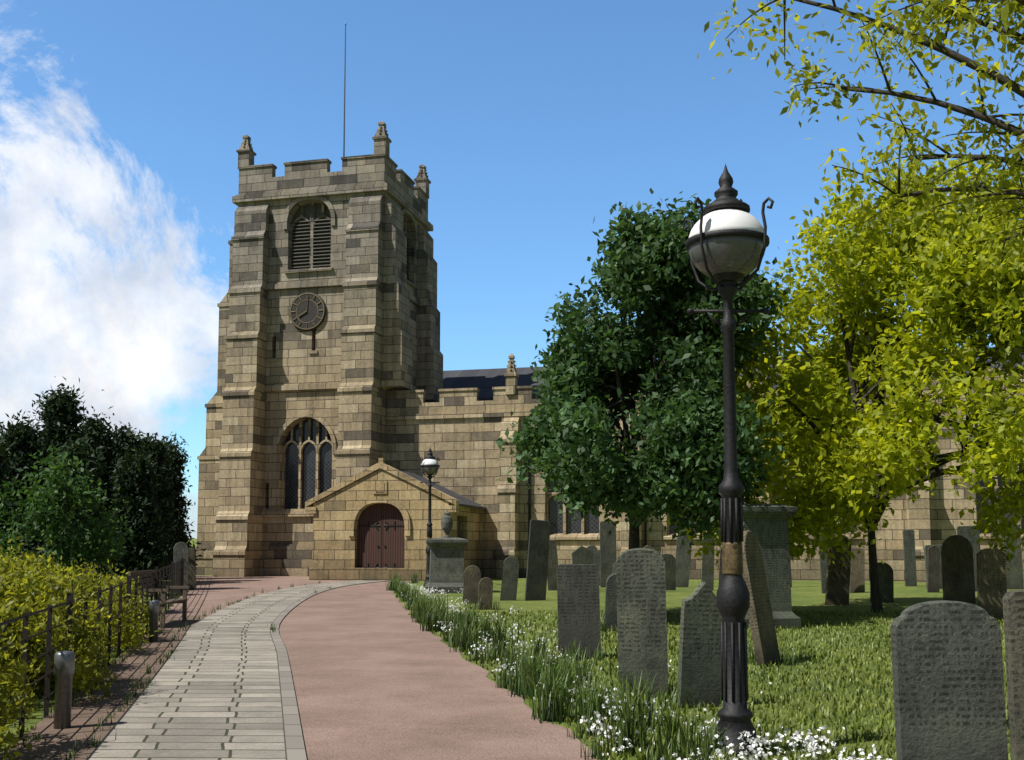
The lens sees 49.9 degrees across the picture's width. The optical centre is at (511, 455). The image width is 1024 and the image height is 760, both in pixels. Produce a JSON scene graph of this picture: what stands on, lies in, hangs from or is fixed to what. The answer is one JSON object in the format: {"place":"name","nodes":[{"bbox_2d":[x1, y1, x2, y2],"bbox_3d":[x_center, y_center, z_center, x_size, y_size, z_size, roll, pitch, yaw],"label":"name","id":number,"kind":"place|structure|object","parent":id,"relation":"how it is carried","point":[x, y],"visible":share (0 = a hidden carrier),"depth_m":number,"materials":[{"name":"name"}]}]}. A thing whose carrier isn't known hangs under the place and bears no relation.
{"place":"outdoors","nodes":[
{"label":"outdoors","id":0,"kind":"place"},
{"bbox_2d":[238,191,427,543],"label":"church tower","id":1,"kind":"structure","parent":0,"point":[290,345],"depth_m":47.25,"materials":[{"name":"beige stone"}]},
{"bbox_2d":[289,292,325,330],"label":"clock face","id":2,"kind":"object","parent":1,"relation":"attached to","point":[310,314],"visible":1,"depth_m":47.23},
{"bbox_2d":[290,293,323,329],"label":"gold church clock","id":3,"kind":"object","parent":2,"relation":"attached to","point":[307,299],"visible":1,"depth_m":47.23,"materials":[{"name":"metal"}]},
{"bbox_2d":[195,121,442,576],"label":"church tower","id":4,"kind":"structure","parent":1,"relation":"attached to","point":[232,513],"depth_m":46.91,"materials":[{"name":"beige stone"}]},
{"bbox_2d":[343,22,345,156],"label":"flagpole","id":5,"kind":"object","parent":1,"relation":"on","point":[344,97],"visible":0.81,"depth_m":51.02,"materials":[{"name":"grey metal"}]},
{"bbox_2d":[291,218,409,278],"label":"louvers","id":6,"kind":"object","parent":1,"relation":"in","point":[316,244],"visible":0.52,"depth_m":47.85,"materials":[{"name":"grey wood"}]},
{"bbox_2d":[165,576,599,759],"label":"path gravel","id":7,"kind":"structure","parent":0,"point":[377,673],"depth_m":11.71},
{"bbox_2d":[87,580,383,759],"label":"path flagstones","id":8,"kind":"object","parent":7,"relation":"on","point":[212,692],"visible":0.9,"depth_m":10.92,"materials":[{"name":"grey stone"}]},
{"bbox_2d":[270,581,380,759],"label":"path kerb","id":9,"kind":"structure","parent":7,"relation":"on","point":[294,742],"depth_m":10.86,"materials":[{"name":"stone"}]},
{"bbox_2d":[0,539,1023,759],"bbox_3d":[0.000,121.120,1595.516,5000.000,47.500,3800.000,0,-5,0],"label":"lawn","id":10,"kind":"structure","parent":0,"point":[807,595],"depth_m":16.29,"materials":[{"name":"green plant"}]},
{"bbox_2d":[0,433,36,562],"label":"yew tree","id":11,"kind":"object","parent":10,"relation":"on","point":[5,466],"visible":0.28,"depth_m":26.06,"materials":[{"name":"green plant"}]},
{"bbox_2d":[0,409,59,553],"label":"yew tree","id":12,"kind":"object","parent":10,"relation":"on","point":[22,435],"visible":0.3,"depth_m":33.81,"materials":[{"name":"green plant"}]},
{"bbox_2d":[53,651,74,728],"bbox_3d":[-3.787,2.024,9.283,0.164,0.750,0.160,0,-5,0],"label":"bollard","id":13,"kind":"object","parent":10,"relation":"on","point":[64,666],"visible":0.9,"depth_m":9.23,"materials":[{"name":"metal"}]},
{"bbox_2d":[23,376,107,533],"bbox_3d":[-14.874,1.052,36.172,3.328,7.303,3.324,2,-5,-22],"label":"yew tree","id":14,"kind":"object","parent":10,"relation":"on","point":[63,409],"visible":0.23,"depth_m":35.91,"materials":[{"name":"green plant"}]},
{"bbox_2d":[0,445,135,579],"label":"elder shrub","id":15,"kind":"object","parent":10,"relation":"on","point":[50,506],"visible":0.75,"depth_m":22.72,"materials":[{"name":"green plant"}]},
{"bbox_2d":[22,434,114,576],"bbox_3d":[-12.137,1.867,29.875,2.509,4.998,2.704,4,-6,-38],"label":"bush","id":16,"kind":"object","parent":10,"relation":"on","point":[80,452],"visible":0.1,"depth_m":29.78,"materials":[{"name":"green plant"}]},
{"bbox_2d":[0,535,165,759],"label":"privet hedge","id":17,"kind":"object","parent":10,"relation":"on","point":[28,584],"visible":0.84,"depth_m":10.98,"materials":[{"name":"yellow plant"}]},
{"bbox_2d":[78,406,114,552],"bbox_3d":[-14.494,1.557,38.059,2.822,6.564,3.103,-2,-5,20],"label":"yew tree","id":18,"kind":"object","parent":10,"relation":"on","point":[99,431],"visible":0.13,"depth_m":37.86,"materials":[{"name":"green plant"}]},
{"bbox_2d":[0,552,195,737],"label":"iron fence","id":19,"kind":"object","parent":10,"relation":"on","point":[176,593],"visible":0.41,"depth_m":12.91,"materials":[{"name":"black metal"}]},
{"bbox_2d":[0,615,208,759],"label":"brick paving","id":20,"kind":"structure","parent":10,"relation":"on","point":[83,716],"depth_m":10.43,"materials":[{"name":"brown brick"}]},
{"bbox_2d":[128,570,189,627],"bbox_3d":[-6.529,2.629,20.372,0.700,1.000,1.800,0,-5,-4],"label":"bench","id":21,"kind":"object","parent":20,"relation":"on","point":[163,599],"visible":0.51,"depth_m":20.39,"materials":[{"name":"brown wood"}]},
{"bbox_2d":[96,422,170,583],"bbox_3d":[-13.168,1.944,38.164,3.099,6.386,3.295,0,-5,0],"label":"yew tree","id":22,"kind":"object","parent":10,"relation":"on","point":[121,440],"visible":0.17,"depth_m":37.82,"materials":[{"name":"green plant"}]},
{"bbox_2d":[98,437,172,588],"bbox_3d":[-11.761,2.052,33.960,2.608,5.326,2.613,0,-5,0],"label":"bush","id":23,"kind":"object","parent":10,"relation":"on","point":[134,480],"visible":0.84,"depth_m":33.62,"materials":[{"name":"green plant"}]},
{"bbox_2d":[148,600,159,641],"bbox_3d":[-5.528,2.600,16.967,0.164,0.750,0.160,0,-5,0],"label":"bollard","id":24,"kind":"object","parent":10,"relation":"on","point":[154,609],"visible":0.92,"depth_m":16.92,"materials":[{"name":"metal"}]},
{"bbox_2d":[140,432,181,582],"bbox_3d":[-13.375,2.041,39.950,2.679,5.872,2.508,0,-5,0],"label":"yew tree","id":25,"kind":"object","parent":10,"relation":"on","point":[157,448],"visible":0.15,"depth_m":39.91,"materials":[{"name":"green plant"}]},
{"bbox_2d":[173,542,188,591],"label":"gravestone","id":26,"kind":"object","parent":10,"relation":"on","point":[180,549],"visible":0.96,"depth_m":32.59,"materials":[{"name":"stone"}]},
{"bbox_2d":[157,432,205,578],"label":"yew tree","id":27,"kind":"object","parent":10,"relation":"on","point":[179,481],"visible":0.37,"depth_m":42.83,"materials":[{"name":"green plant"}]},
{"bbox_2d":[188,548,195,589],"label":"gravestone","id":28,"kind":"object","parent":10,"relation":"on","point":[191,573],"visible":0.5,"depth_m":33.79,"materials":[{"name":"stone"}]},
{"bbox_2d":[313,469,479,567],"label":"church porch","id":29,"kind":"object","parent":10,"relation":"on","point":[334,545],"depth_m":42.00,"materials":[{"name":"beige stone"}]},
{"bbox_2d":[357,503,404,567],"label":"church door","id":30,"kind":"structure","parent":29,"relation":"in","point":[369,550],"depth_m":41.89,"materials":[{"name":"brown wood"}]},
{"bbox_2d":[305,458,479,580],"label":"porch stone trim","id":31,"kind":"structure","parent":29,"relation":"attached to","point":[380,487],"depth_m":41.72,"materials":[{"name":"beige stone"}]},
{"bbox_2d":[311,470,485,508],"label":"porch roof","id":32,"kind":"structure","parent":29,"relation":"on","point":[464,501],"depth_m":44.21,"materials":[{"name":"grey stone"}]},
{"bbox_2d":[420,448,439,586],"bbox_3d":[-2.750,2.022,36.764,0.664,4.680,0.664,0,-5,0],"label":"lamp post","id":33,"kind":"object","parent":10,"relation":"on","point":[430,462],"visible":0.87,"depth_m":36.72,"materials":[{"name":"black metal"}]},
{"bbox_2d":[425,510,468,593],"bbox_3d":[-1.935,2.919,32.614,1.250,2.650,1.250,1,-5,-6],"label":"monument urn","id":34,"kind":"object","parent":10,"relation":"on","point":[446,573],"visible":0.94,"depth_m":32.09,"materials":[{"name":"stone"}]},
{"bbox_2d":[463,565,480,603],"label":"gravestone","id":35,"kind":"object","parent":10,"relation":"on","point":[472,576],"visible":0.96,"depth_m":26.95,"materials":[{"name":"stone"}]},
{"bbox_2d":[477,577,492,609],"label":"gravestone","id":36,"kind":"object","parent":10,"relation":"on","point":[485,594],"visible":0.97,"depth_m":24.68,"materials":[{"name":"stone"}]},
{"bbox_2d":[1,572,998,759],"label":"grass tufts","id":37,"kind":"object","parent":10,"relation":"on","point":[553,695],"visible":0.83,"depth_m":10.33,"materials":[{"name":"green plant"}]},
{"bbox_2d":[500,556,519,600],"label":"gravestone","id":38,"kind":"object","parent":10,"relation":"on","point":[510,574],"visible":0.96,"depth_m":28.26,"materials":[{"name":"stone"}]},
{"bbox_2d":[525,519,550,600],"bbox_3d":[0.659,2.821,28.396,0.556,2.323,0.070,7,-7,-21],"label":"gravestone","id":39,"kind":"object","parent":10,"relation":"on","point":[537,560],"visible":0.89,"depth_m":28.37,"materials":[{"name":"stone"}]},
{"bbox_2d":[547,540,557,589],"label":"gravestone","id":40,"kind":"object","parent":10,"relation":"on","point":[552,570],"visible":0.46,"depth_m":33.75,"materials":[{"name":"stone"}]},
{"bbox_2d":[557,564,600,659],"bbox_3d":[0.891,2.200,14.651,0.561,1.519,0.080,0,-15,-1],"label":"gravestone","id":41,"kind":"object","parent":10,"relation":"on","point":[578,603],"visible":0.89,"depth_m":14.66,"materials":[{"name":"stone"}]},
{"bbox_2d":[571,546,593,563],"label":"gravestone","id":42,"kind":"object","parent":10,"relation":"on","point":[581,555],"visible":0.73,"depth_m":32.68,"materials":[{"name":"stone"}]},
{"bbox_2d":[527,426,646,552],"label":"church downpipes","id":43,"kind":"object","parent":10,"relation":"on","point":[529,502],"visible":0.3,"depth_m":44.63,"materials":[{"name":"black metal"}]},
{"bbox_2d":[587,545,597,564],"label":"gravestone","id":44,"kind":"object","parent":10,"relation":"on","point":[593,548],"visible":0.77,"depth_m":33.83,"materials":[{"name":"stone"}]},
{"bbox_2d":[598,550,599,585],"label":"gravestone","id":45,"kind":"object","parent":10,"relation":"on","point":[599,564],"depth_m":37.24,"materials":[{"name":"stone"}]},
{"bbox_2d":[600,522,615,586],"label":"gravestone","id":46,"kind":"object","parent":10,"relation":"on","point":[607,550],"visible":0.63,"depth_m":35.98,"materials":[{"name":"stone"}]},
{"bbox_2d":[604,573,616,630],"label":"gravestone","id":47,"kind":"object","parent":10,"relation":"on","point":[610,614],"visible":0.45,"depth_m":18.95,"materials":[{"name":"stone"}]},
{"bbox_2d":[612,562,615,573],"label":"gravestone","id":48,"kind":"object","parent":10,"relation":"on","point":[614,568],"visible":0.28,"depth_m":29.47,"materials":[{"name":"stone"}]},
{"bbox_2d":[616,548,668,696],"bbox_3d":[1.322,1.815,11.165,0.497,1.749,0.090,-2,-3,7],"label":"gravestone","id":49,"kind":"object","parent":10,"relation":"on","point":[641,608],"visible":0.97,"depth_m":11.13,"materials":[{"name":"stone"}]},
{"bbox_2d":[495,188,794,551],"bbox_3d":[2.651,-1.094,21.916,5.997,8.949,5.844,0,-5,0],"label":"tree","id":50,"kind":"object","parent":10,"relation":"on","point":[589,373],"visible":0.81,"depth_m":21.06,"materials":[{"name":"green plant"}]},
{"bbox_2d":[269,196,1023,539],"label":"window tracery","id":51,"kind":"object","parent":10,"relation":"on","point":[331,432],"visible":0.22,"depth_m":47.13,"materials":[{"name":"beige stone"}]},
{"bbox_2d":[293,203,330,345],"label":"dark church belfry","id":52,"kind":"object","parent":51,"relation":"on","point":[318,209],"visible":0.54,"depth_m":48.05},
{"bbox_2d":[285,419,1023,533],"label":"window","id":53,"kind":"structure","parent":51,"relation":"in","point":[325,483],"depth_m":47.08,"materials":[{"name":"black glass"}]},
{"bbox_2d":[401,583,891,759],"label":"white flowers","id":54,"kind":"object","parent":10,"relation":"on","point":[812,746],"visible":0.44,"depth_m":8.00,"materials":[{"name":"white plant"}]},
{"bbox_2d":[660,554,675,589],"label":"gravestone","id":55,"kind":"object","parent":10,"relation":"on","point":[670,570],"visible":0.5,"depth_m":33.82,"materials":[{"name":"stone"}]},
{"bbox_2d":[675,528,691,586],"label":"gravestone","id":56,"kind":"object","parent":10,"relation":"on","point":[683,559],"visible":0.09,"depth_m":35.88,"materials":[{"name":"stone"}]},
{"bbox_2d":[677,581,721,707],"bbox_3d":[1.794,1.919,10.459,0.406,1.438,0.090,3,-1,-12],"label":"gravestone","id":57,"kind":"object","parent":10,"relation":"on","point":[699,668],"visible":0.83,"depth_m":10.42,"materials":[{"name":"stone"}]},
{"bbox_2d":[386,402,1023,546],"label":"church aisle","id":58,"kind":"object","parent":10,"relation":"on","point":[465,451],"visible":0.04,"depth_m":45.15,"materials":[{"name":"stone"}]},
{"bbox_2d":[386,353,1023,581],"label":"stone trim","id":59,"kind":"structure","parent":58,"relation":"attached to","point":[461,402],"depth_m":44.30,"materials":[{"name":"beige stone"}]},
{"bbox_2d":[701,537,714,589],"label":"gravestone","id":60,"kind":"object","parent":10,"relation":"on","point":[707,577],"visible":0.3,"depth_m":33.75,"materials":[{"name":"stone"}]},
{"bbox_2d":[718,548,722,586],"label":"gravestone","id":61,"kind":"object","parent":10,"relation":"on","point":[720,572],"visible":0.15,"depth_m":31.22,"materials":[{"name":"stone"}]},
{"bbox_2d":[682,163,773,759],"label":"lamp post","id":62,"kind":"object","parent":10,"relation":"on","point":[726,227],"visible":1,"depth_m":8.27,"materials":[{"name":"black metal"}]},
{"bbox_2d":[714,504,800,629],"bbox_3d":[4.431,2.091,19.951,1.125,2.410,1.125,1,-5,-14],"label":"monument pedestal","id":63,"kind":"object","parent":10,"relation":"on","point":[766,525],"visible":0.46,"depth_m":19.56,"materials":[{"name":"stone"}]},
{"bbox_2d":[742,530,780,666],"bbox_3d":[3.183,1.939,14.161,0.100,1.968,0.780,-13,-10,27],"label":"gravestone","id":64,"kind":"object","parent":10,"relation":"on","point":[761,622],"visible":0.7,"depth_m":14.03,"materials":[{"name":"stone"}]},
{"bbox_2d":[819,527,835,593],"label":"gravestone","id":65,"kind":"object","parent":10,"relation":"on","point":[823,567],"visible":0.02,"depth_m":31.91,"materials":[{"name":"stone"}]},
{"bbox_2d":[825,535,850,604],"bbox_3d":[7.853,2.866,26.463,0.575,1.946,0.090,7,-8,-11],"label":"gravestone","id":66,"kind":"object","parent":10,"relation":"on","point":[837,584],"visible":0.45,"depth_m":26.41,"materials":[{"name":"stone"}]},
{"bbox_2d":[665,143,1023,612],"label":"tree","id":67,"kind":"object","parent":10,"relation":"on","point":[829,389],"visible":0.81,"depth_m":22.30,"materials":[{"name":"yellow plant"}]},
{"bbox_2d":[850,548,864,592],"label":"gravestone","id":68,"kind":"object","parent":10,"relation":"on","point":[857,577],"visible":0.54,"depth_m":32.51,"materials":[{"name":"stone"}]},
{"bbox_2d":[696,0,1023,276],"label":"foliage","id":69,"kind":"object","parent":10,"relation":"on","point":[946,9],"visible":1,"depth_m":15.76,"materials":[{"name":"green plant"}]},
{"bbox_2d":[870,562,893,602],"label":"gravestone","id":70,"kind":"object","parent":10,"relation":"on","point":[886,577],"visible":0.56,"depth_m":27.39,"materials":[{"name":"stone"}]},
{"bbox_2d":[903,530,916,585],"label":"gravestone","id":71,"kind":"object","parent":10,"relation":"on","point":[909,557],"visible":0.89,"depth_m":36.66,"materials":[{"name":"stone"}]},
{"bbox_2d":[927,545,939,592],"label":"gravestone","id":72,"kind":"object","parent":10,"relation":"on","point":[933,575],"visible":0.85,"depth_m":32.49,"materials":[{"name":"stone"}]},
{"bbox_2d":[924,545,942,588],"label":"gravestone","id":73,"kind":"object","parent":10,"relation":"on","point":[926,547],"visible":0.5,"depth_m":34.80,"materials":[{"name":"stone"}]},
{"bbox_2d":[890,600,1007,759],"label":"gravestone","id":74,"kind":"object","parent":10,"relation":"on","point":[948,682],"visible":1,"depth_m":6.72,"materials":[{"name":"stone"}]},
{"bbox_2d":[941,535,975,603],"bbox_3d":[10.963,2.913,27.034,0.796,1.929,0.090,0,-5,-7],"label":"gravestone","id":75,"kind":"object","parent":10,"relation":"on","point":[958,579],"visible":0.96,"depth_m":27.00,"materials":[{"name":"stone"}]},
{"bbox_2d":[957,526,980,590],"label":"gravestone","id":76,"kind":"object","parent":10,"relation":"on","point":[964,531],"visible":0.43,"depth_m":33.19,"materials":[{"name":"stone"}]},
{"bbox_2d":[976,548,1006,619],"bbox_3d":[9.439,2.645,21.625,0.537,1.656,0.090,-1,-3,5],"label":"gravestone","id":77,"kind":"object","parent":10,"relation":"on","point":[991,579],"visible":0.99,"depth_m":21.59,"materials":[{"name":"stone"}]},
{"bbox_2d":[1002,590,1023,759],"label":"gravestone","id":78,"kind":"object","parent":10,"relation":"on","point":[1013,609],"visible":1,"depth_m":6.31,"materials":[{"name":"stone"}]},
{"bbox_2d":[1003,525,1023,588],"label":"gravestone","id":79,"kind":"object","parent":10,"relation":"on","point":[1015,574],"visible":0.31,"depth_m":34.43,"materials":[{"name":"stone"}]},
{"bbox_2d":[0,0,1023,538],"label":"sky","id":80,"kind":"structure","parent":0,"point":[123,123],"materials":[{"name":"blue"}]},
{"bbox_2d":[443,348,1023,400],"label":"roof","id":81,"kind":"structure","parent":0,"point":[484,381],"depth_m":54.73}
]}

